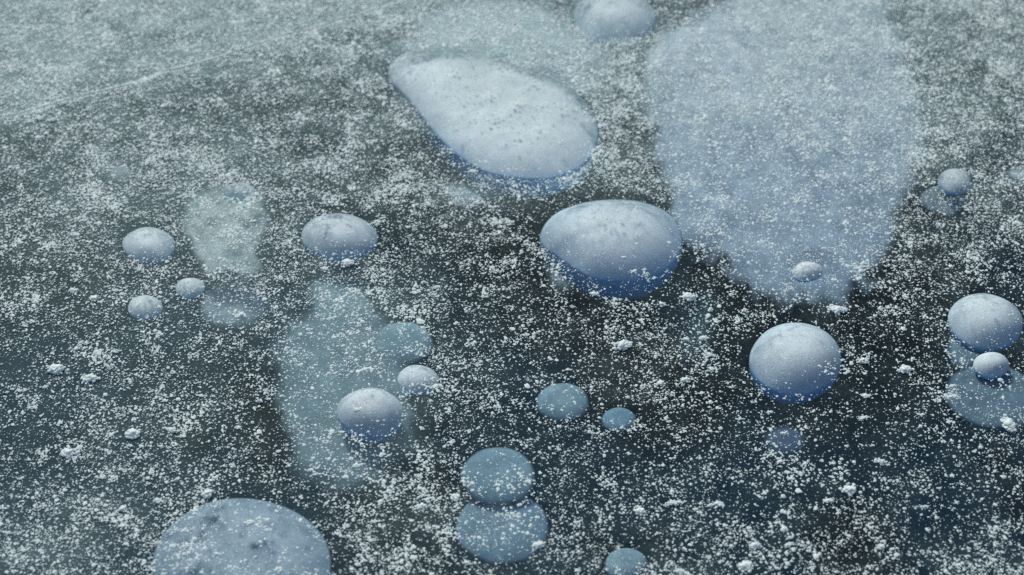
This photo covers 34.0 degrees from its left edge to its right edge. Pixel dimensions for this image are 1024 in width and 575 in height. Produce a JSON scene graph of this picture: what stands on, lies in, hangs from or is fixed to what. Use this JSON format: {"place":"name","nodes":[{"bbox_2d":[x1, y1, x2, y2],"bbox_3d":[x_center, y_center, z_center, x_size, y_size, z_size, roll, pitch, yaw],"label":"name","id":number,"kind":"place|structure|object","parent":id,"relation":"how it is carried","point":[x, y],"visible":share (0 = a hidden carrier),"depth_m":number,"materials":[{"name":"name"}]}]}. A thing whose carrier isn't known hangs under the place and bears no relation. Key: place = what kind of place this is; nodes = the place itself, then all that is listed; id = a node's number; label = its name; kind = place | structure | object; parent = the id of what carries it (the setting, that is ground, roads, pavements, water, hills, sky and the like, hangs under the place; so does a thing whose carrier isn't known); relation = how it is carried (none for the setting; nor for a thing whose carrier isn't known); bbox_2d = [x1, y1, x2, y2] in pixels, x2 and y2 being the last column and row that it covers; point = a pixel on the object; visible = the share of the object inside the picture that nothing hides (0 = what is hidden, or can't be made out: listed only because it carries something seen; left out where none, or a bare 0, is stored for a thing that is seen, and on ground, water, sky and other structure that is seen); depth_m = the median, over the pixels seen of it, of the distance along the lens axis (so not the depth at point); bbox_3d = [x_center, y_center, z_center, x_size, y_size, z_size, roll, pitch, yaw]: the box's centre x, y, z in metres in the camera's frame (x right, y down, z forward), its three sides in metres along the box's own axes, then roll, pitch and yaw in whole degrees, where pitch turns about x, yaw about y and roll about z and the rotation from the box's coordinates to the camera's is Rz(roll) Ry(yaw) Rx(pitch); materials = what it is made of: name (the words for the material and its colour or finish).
{"place":"outdoors","nodes":[
{"label":"outdoors","id":0,"kind":"place"},
{"bbox_2d":[0,0,1023,574],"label":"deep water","id":1,"kind":"structure","parent":0,"point":[892,380],"depth_m":2.13,"materials":[{"name":"ice with trapped air bubbles"},{"name":"snow"}]},
{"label":"lake ice","id":2,"kind":"structure","parent":0,"visible":0},
{"bbox_2d":[0,83,134,116],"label":"ice crack","id":3,"kind":"object","parent":2,"relation":"on","point":[67,99],"visible":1,"depth_m":2.23,"materials":[{"name":"white ice"}]},
{"bbox_2d":[110,165,127,177],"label":"gas bubble","id":4,"kind":"object","parent":2,"relation":"on","point":[122,173],"visible":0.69,"depth_m":2.17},
{"bbox_2d":[128,295,162,320],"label":"gas bubble","id":5,"kind":"object","parent":2,"relation":"in","point":[141,312],"visible":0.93,"depth_m":1.95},
{"bbox_2d":[122,227,174,263],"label":"gas bubble","id":6,"kind":"object","parent":2,"relation":"in","point":[152,239],"visible":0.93,"depth_m":2.03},
{"bbox_2d":[175,278,204,299],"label":"gas bubble","id":7,"kind":"object","parent":2,"relation":"on","point":[188,284],"visible":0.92,"depth_m":1.97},
{"bbox_2d":[185,185,267,273],"bbox_3d":[-0.357,-0.073,2.064,0.125,0.007,0.213,0,42,0],"label":"gas bubble","id":8,"kind":"object","parent":2,"relation":"in","point":[236,255],"visible":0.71,"depth_m":2.06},
{"bbox_2d":[203,282,264,323],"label":"gas bubble","id":9,"kind":"object","parent":2,"relation":"in","point":[227,304],"visible":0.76,"depth_m":2.01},
{"bbox_2d":[224,182,254,199],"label":"gas bubble","id":10,"kind":"object","parent":2,"relation":"in","point":[239,195],"visible":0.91,"depth_m":2.10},
{"bbox_2d":[153,498,329,574],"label":"gas bubble","id":11,"kind":"object","parent":2,"relation":"in","point":[209,518],"visible":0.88,"depth_m":1.70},
{"bbox_2d":[162,0,409,70],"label":"ice crack","id":12,"kind":"object","parent":2,"relation":"on","point":[282,35],"visible":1,"depth_m":2.35,"materials":[{"name":"white ice"}]},
{"bbox_2d":[328,262,343,267],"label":"gas haze","id":13,"kind":"object","parent":2,"relation":"on","point":[337,266],"visible":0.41,"depth_m":2.06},
{"bbox_2d":[301,213,377,262],"bbox_3d":[-0.213,-0.064,2.068,0.095,0.033,0.084,0,42,0],"label":"gas bubble","id":14,"kind":"object","parent":2,"relation":"in","point":[339,222],"visible":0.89,"depth_m":2.05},
{"bbox_2d":[282,279,410,477],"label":"gas haze","id":15,"kind":"object","parent":2,"relation":"in","point":[310,410],"visible":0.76,"depth_m":1.91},
{"bbox_2d":[337,388,403,442],"bbox_3d":[-0.156,0.138,1.846,0.074,0.042,0.072,0,42,0],"label":"gas bubble","id":16,"kind":"object","parent":2,"relation":"in","point":[348,416],"visible":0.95,"depth_m":1.83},
{"bbox_2d":[380,322,431,361],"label":"gas bubble","id":17,"kind":"object","parent":2,"relation":"in","point":[389,333],"visible":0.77,"depth_m":1.98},
{"bbox_2d":[398,365,438,394],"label":"gas bubble","id":18,"kind":"object","parent":2,"relation":"in","point":[404,376],"visible":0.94,"depth_m":1.86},
{"bbox_2d":[452,185,491,202],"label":"gas haze","id":19,"kind":"object","parent":2,"relation":"in","point":[472,191],"visible":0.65,"depth_m":2.17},
{"bbox_2d":[388,46,598,198],"bbox_3d":[-0.016,-0.233,2.276,0.212,0.071,0.352,-20,46,-21],"label":"gas bubble","id":20,"kind":"object","parent":2,"relation":"in","point":[485,139],"visible":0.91,"depth_m":2.23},
{"bbox_2d":[388,1,604,92],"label":"gas sheet","id":21,"kind":"object","parent":2,"relation":"on","point":[566,79],"visible":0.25,"depth_m":2.39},
{"bbox_2d":[461,447,532,501],"bbox_3d":[-0.016,0.204,1.831,0.086,0.008,0.089,0,42,0],"label":"gas bubble","id":22,"kind":"object","parent":2,"relation":"in","point":[486,468],"visible":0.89,"depth_m":1.83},
{"bbox_2d":[457,496,546,562],"bbox_3d":[-0.011,0.255,1.791,0.104,0.009,0.103,0,42,0],"label":"gas bubble","id":23,"kind":"object","parent":2,"relation":"in","point":[491,554],"visible":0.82,"depth_m":1.78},
{"bbox_2d":[0,0,1005,111],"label":"rime film","id":24,"kind":"object","parent":2,"relation":"on","point":[518,53],"visible":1,"depth_m":2.36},
{"bbox_2d":[34,135,42,141],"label":"frost clump","id":25,"kind":"object","parent":24,"relation":"on","point":[37,137],"visible":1,"depth_m":2.17,"materials":[{"name":"white ice"}]},
{"bbox_2d":[34,117,49,121],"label":"frost clump","id":26,"kind":"object","parent":24,"relation":"on","point":[39,118],"visible":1,"depth_m":2.20,"materials":[{"name":"white ice"}]},
{"bbox_2d":[45,364,69,374],"bbox_3d":[-0.504,0.090,1.854,0.029,0.006,0.016,0,42,0],"label":"frost clump","id":27,"kind":"object","parent":24,"relation":"on","point":[55,369],"visible":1,"depth_m":1.85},
{"bbox_2d":[59,448,75,458],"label":"frost clump","id":28,"kind":"object","parent":24,"relation":"on","point":[67,453],"visible":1,"depth_m":1.76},
{"bbox_2d":[68,287,78,292],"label":"frost clump","id":29,"kind":"object","parent":24,"relation":"on","point":[72,290],"visible":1,"depth_m":1.95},
{"bbox_2d":[80,373,98,382],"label":"frost clump","id":30,"kind":"object","parent":24,"relation":"on","point":[92,377],"visible":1,"depth_m":1.84,"materials":[{"name":"white snow"}]},
{"bbox_2d":[88,295,98,302],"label":"frost clump","id":31,"kind":"object","parent":24,"relation":"on","point":[94,298],"visible":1,"depth_m":1.94,"materials":[{"name":"white ice"}]},
{"bbox_2d":[116,505,127,511],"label":"frost clump","id":32,"kind":"object","parent":24,"relation":"on","point":[122,508],"visible":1,"depth_m":1.70,"materials":[{"name":"white snow"}]},
{"bbox_2d":[124,428,140,438],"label":"frost clump","id":33,"kind":"object","parent":24,"relation":"on","point":[132,433],"visible":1,"depth_m":1.78,"materials":[{"name":"white snow"}]},
{"bbox_2d":[152,541,163,547],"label":"frost clump","id":34,"kind":"object","parent":24,"relation":"on","point":[158,543],"visible":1,"depth_m":1.67,"materials":[{"name":"white snow"}]},
{"bbox_2d":[150,497,166,503],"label":"frost clump","id":35,"kind":"object","parent":24,"relation":"on","point":[157,500],"visible":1,"depth_m":1.71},
{"bbox_2d":[167,426,176,434],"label":"frost clump","id":36,"kind":"object","parent":24,"relation":"on","point":[171,429],"visible":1,"depth_m":1.78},
{"bbox_2d":[178,543,194,550],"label":"frost clump","id":37,"kind":"object","parent":24,"relation":"on","point":[186,546],"visible":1,"depth_m":1.67,"materials":[{"name":"white ice"}]},
{"bbox_2d":[195,488,214,498],"bbox_3d":[-0.315,0.211,1.721,0.017,0.004,0.015,14,44,15],"label":"frost clump","id":38,"kind":"object","parent":24,"relation":"on","point":[206,493],"visible":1,"depth_m":1.72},
{"bbox_2d":[213,552,223,557],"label":"frost clump","id":39,"kind":"object","parent":24,"relation":"on","point":[218,554],"visible":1,"depth_m":1.66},
{"bbox_2d":[232,311,246,319],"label":"frost clump","id":40,"kind":"object","parent":24,"relation":"on","point":[242,314],"visible":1,"depth_m":1.92,"materials":[{"name":"white ice"}]},
{"bbox_2d":[242,519,254,526],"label":"frost clump","id":41,"kind":"object","parent":24,"relation":"on","point":[248,523],"visible":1,"depth_m":1.69,"materials":[{"name":"white snow"}]},
{"bbox_2d":[274,566,282,573],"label":"frost clump","id":42,"kind":"object","parent":24,"relation":"on","point":[279,570],"visible":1,"depth_m":1.65,"materials":[{"name":"white ice"}]},
{"bbox_2d":[338,258,356,267],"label":"frost clump","id":43,"kind":"object","parent":24,"relation":"on","point":[346,262],"visible":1,"depth_m":1.99,"materials":[{"name":"white ice"}]},
{"bbox_2d":[353,407,359,412],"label":"frost clump","id":44,"kind":"object","parent":24,"relation":"on","point":[356,409],"visible":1,"depth_m":1.81,"materials":[{"name":"white snow"}]},
{"bbox_2d":[370,219,385,225],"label":"frost clump","id":45,"kind":"object","parent":24,"relation":"on","point":[376,222],"visible":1,"depth_m":2.04,"materials":[{"name":"white ice"}]},
{"bbox_2d":[375,95,387,101],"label":"frost clump","id":46,"kind":"object","parent":24,"relation":"on","point":[381,97],"visible":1,"depth_m":2.23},
{"bbox_2d":[413,503,426,509],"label":"frost clump","id":47,"kind":"object","parent":24,"relation":"on","point":[421,506],"visible":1,"depth_m":1.71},
{"bbox_2d":[449,494,460,503],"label":"frost clump","id":48,"kind":"object","parent":24,"relation":"on","point":[454,497],"visible":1,"depth_m":1.72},
{"bbox_2d":[461,560,470,565],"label":"frost clump","id":49,"kind":"object","parent":24,"relation":"on","point":[466,562],"visible":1,"depth_m":1.65,"materials":[{"name":"white ice"}]},
{"bbox_2d":[0,0,1023,574],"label":"frost grains","id":50,"kind":"object","parent":24,"relation":"on","point":[632,80],"visible":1,"depth_m":2.08},
{"bbox_2d":[532,540,544,549],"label":"frost clump","id":51,"kind":"object","parent":24,"relation":"on","point":[538,544],"visible":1,"depth_m":1.67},
{"bbox_2d":[590,290,599,296],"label":"frost clump","id":52,"kind":"object","parent":24,"relation":"on","point":[593,293],"visible":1,"depth_m":1.95,"materials":[{"name":"white ice"}]},
{"bbox_2d":[597,124,606,128],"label":"frost clump","id":53,"kind":"object","parent":24,"relation":"on","point":[601,126],"visible":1,"depth_m":2.19,"materials":[{"name":"white ice"}]},
{"bbox_2d":[611,339,632,350],"bbox_3d":[0.124,0.064,1.883,0.025,0.005,0.018,0,42,0],"label":"frost clump","id":54,"kind":"object","parent":24,"relation":"on","point":[623,344],"visible":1,"depth_m":1.88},
{"bbox_2d":[633,507,646,515],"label":"frost clump","id":55,"kind":"object","parent":24,"relation":"on","point":[639,510],"visible":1,"depth_m":1.70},
{"bbox_2d":[654,379,665,385],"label":"frost clump","id":56,"kind":"object","parent":24,"relation":"on","point":[660,382],"visible":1,"depth_m":1.84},
{"bbox_2d":[657,301,668,306],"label":"frost clump","id":57,"kind":"object","parent":24,"relation":"on","point":[662,304],"visible":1,"depth_m":1.93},
{"bbox_2d":[665,500,681,505],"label":"frost clump","id":58,"kind":"object","parent":24,"relation":"on","point":[674,502],"visible":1,"depth_m":1.71,"materials":[{"name":"white snow"}]},
{"bbox_2d":[673,567,688,574],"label":"frost clump","id":59,"kind":"object","parent":24,"relation":"on","point":[679,571],"visible":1,"depth_m":1.65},
{"bbox_2d":[679,292,697,302],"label":"frost clump","id":60,"kind":"object","parent":24,"relation":"on","point":[687,296],"visible":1,"depth_m":1.94,"materials":[{"name":"white ice"}]},
{"bbox_2d":[680,375,696,382],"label":"frost clump","id":61,"kind":"object","parent":24,"relation":"on","point":[683,379],"visible":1,"depth_m":1.84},
{"bbox_2d":[694,335,709,340],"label":"frost clump","id":62,"kind":"object","parent":24,"relation":"on","point":[703,337],"visible":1,"depth_m":1.89,"materials":[{"name":"white snow"}]},
{"bbox_2d":[701,352,719,358],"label":"frost clump","id":63,"kind":"object","parent":24,"relation":"on","point":[708,354],"visible":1,"depth_m":1.87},
{"bbox_2d":[712,500,724,508],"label":"frost clump","id":64,"kind":"object","parent":24,"relation":"on","point":[718,503],"visible":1,"depth_m":1.71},
{"bbox_2d":[736,560,753,572],"bbox_3d":[0.230,0.275,1.649,0.018,0.004,0.016,0,42,0],"label":"frost clump","id":65,"kind":"object","parent":24,"relation":"on","point":[747,565],"visible":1,"depth_m":1.65,"materials":[{"name":"white ice"}]},
{"bbox_2d":[749,540,761,550],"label":"frost clump","id":66,"kind":"object","parent":24,"relation":"on","point":[755,545],"visible":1,"depth_m":1.67,"materials":[{"name":"white ice"}]},
{"bbox_2d":[775,459,787,464],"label":"frost clump","id":67,"kind":"object","parent":24,"relation":"on","point":[781,461],"visible":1,"depth_m":1.75,"materials":[{"name":"white snow"}]},
{"bbox_2d":[784,542,794,547],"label":"frost clump","id":68,"kind":"object","parent":24,"relation":"on","point":[788,545],"visible":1,"depth_m":1.67,"materials":[{"name":"white ice"}]},
{"bbox_2d":[823,497,833,505],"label":"frost clump","id":69,"kind":"object","parent":24,"relation":"on","point":[830,500],"visible":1,"depth_m":1.71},
{"bbox_2d":[826,304,847,314],"bbox_3d":[0.373,0.025,1.926,0.025,0.006,0.016,17,45,18],"label":"frost clump","id":70,"kind":"object","parent":24,"relation":"on","point":[836,309],"visible":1,"depth_m":1.93,"materials":[{"name":"white ice"}]},
{"bbox_2d":[838,482,861,496],"bbox_3d":[0.348,0.208,1.723,0.019,0.006,0.019,-20,46,-21],"label":"frost clump","id":71,"kind":"object","parent":24,"relation":"on","point":[848,489],"visible":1,"depth_m":1.72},
{"bbox_2d":[856,357,868,363],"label":"frost clump","id":72,"kind":"object","parent":24,"relation":"on","point":[864,360],"visible":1,"depth_m":1.86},
{"bbox_2d":[858,415,870,420],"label":"frost clump","id":73,"kind":"object","parent":24,"relation":"on","point":[862,417],"visible":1,"depth_m":1.80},
{"bbox_2d":[861,393,871,397],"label":"frost clump","id":74,"kind":"object","parent":24,"relation":"on","point":[864,395],"visible":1,"depth_m":1.82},
{"bbox_2d":[875,544,884,550],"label":"frost clump","id":75,"kind":"object","parent":24,"relation":"on","point":[881,547],"visible":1,"depth_m":1.67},
{"bbox_2d":[872,458,890,465],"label":"frost clump","id":76,"kind":"object","parent":24,"relation":"on","point":[881,462],"visible":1,"depth_m":1.75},
{"bbox_2d":[894,364,914,373],"bbox_3d":[0.435,0.090,1.855,0.020,0.004,0.014,-15,44,-16],"label":"frost clump","id":77,"kind":"object","parent":24,"relation":"on","point":[904,368],"visible":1,"depth_m":1.85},
{"bbox_2d":[943,394,960,399],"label":"frost clump","id":78,"kind":"object","parent":24,"relation":"on","point":[954,396],"visible":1,"depth_m":1.82,"materials":[{"name":"white snow"}]},
{"bbox_2d":[946,384,958,388],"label":"frost clump","id":79,"kind":"object","parent":24,"relation":"on","point":[952,385],"visible":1,"depth_m":1.83,"materials":[{"name":"white snow"}]},
{"bbox_2d":[1001,417,1016,432],"bbox_3d":[0.532,0.146,1.792,0.016,0.005,0.022,0,42,0],"label":"frost clump","id":80,"kind":"object","parent":24,"relation":"on","point":[1008,424],"visible":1,"depth_m":1.79,"materials":[{"name":"white snow"}]},
{"bbox_2d":[552,265,572,282],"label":"gas haze","id":81,"kind":"object","parent":2,"relation":"in","point":[561,275],"visible":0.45,"depth_m":2.06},
{"bbox_2d":[538,383,587,419],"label":"gas bubble","id":82,"kind":"object","parent":2,"relation":"in","point":[579,408],"visible":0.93,"depth_m":1.91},
{"bbox_2d":[540,199,682,300],"bbox_3d":[0.123,-0.049,2.089,0.178,0.084,0.158,0,42,0],"label":"gas bubble","id":83,"kind":"object","parent":2,"relation":"in","point":[653,253],"visible":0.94,"depth_m":2.05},
{"bbox_2d":[574,0,655,46],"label":"gas bubble","id":84,"kind":"object","parent":2,"relation":"in","point":[636,23],"visible":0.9,"depth_m":2.40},
{"bbox_2d":[602,407,635,430],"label":"gas bubble","id":85,"kind":"object","parent":2,"relation":"on","point":[625,418],"visible":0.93,"depth_m":1.91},
{"bbox_2d":[606,548,646,574],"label":"gas bubble","id":86,"kind":"object","parent":2,"relation":"in","point":[630,565],"visible":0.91,"depth_m":1.73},
{"bbox_2d":[688,310,699,323],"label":"gas haze","id":87,"kind":"object","parent":2,"relation":"on","point":[691,318],"visible":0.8,"depth_m":2.05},
{"bbox_2d":[642,0,926,299],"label":"gas sheet","id":88,"kind":"object","parent":2,"relation":"in","point":[769,256],"visible":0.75,"depth_m":2.21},
{"bbox_2d":[768,428,800,450],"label":"gas bubble","id":89,"kind":"object","parent":2,"relation":"on","point":[786,440],"visible":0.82,"depth_m":1.84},
{"bbox_2d":[749,323,840,403],"bbox_3d":[0.325,0.083,1.922,0.107,0.056,0.119,0,42,0],"label":"gas bubble","id":90,"kind":"object","parent":2,"relation":"in","point":[786,336],"visible":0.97,"depth_m":1.89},
{"bbox_2d":[792,262,822,282],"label":"gas bubble","id":91,"kind":"object","parent":2,"relation":"in","point":[801,271],"visible":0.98,"depth_m":1.99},
{"bbox_2d":[922,186,966,213],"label":"gas bubble","id":92,"kind":"object","parent":2,"relation":"in","point":[936,205],"visible":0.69,"depth_m":2.13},
{"bbox_2d":[937,168,970,195],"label":"gas bubble","id":93,"kind":"object","parent":2,"relation":"in","point":[954,185],"visible":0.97,"depth_m":2.12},
{"bbox_2d":[950,339,978,366],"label":"gas bubble","id":94,"kind":"object","parent":2,"relation":"on","point":[966,354],"visible":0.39,"depth_m":2.00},
{"bbox_2d":[948,293,1022,353],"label":"gas bubble","id":95,"kind":"object","parent":2,"relation":"in","point":[969,331],"visible":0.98,"depth_m":1.94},
{"bbox_2d":[947,368,1023,429],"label":"gas bubble","id":96,"kind":"object","parent":2,"relation":"in","point":[1011,397],"visible":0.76,"depth_m":1.86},
{"bbox_2d":[973,352,1008,379],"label":"gas bubble","id":97,"kind":"object","parent":2,"relation":"in","point":[987,365],"visible":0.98,"depth_m":1.88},
{"bbox_2d":[1009,166,1023,179],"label":"gas bubble","id":98,"kind":"object","parent":2,"relation":"on","point":[1015,169],"visible":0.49,"depth_m":2.18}
]}

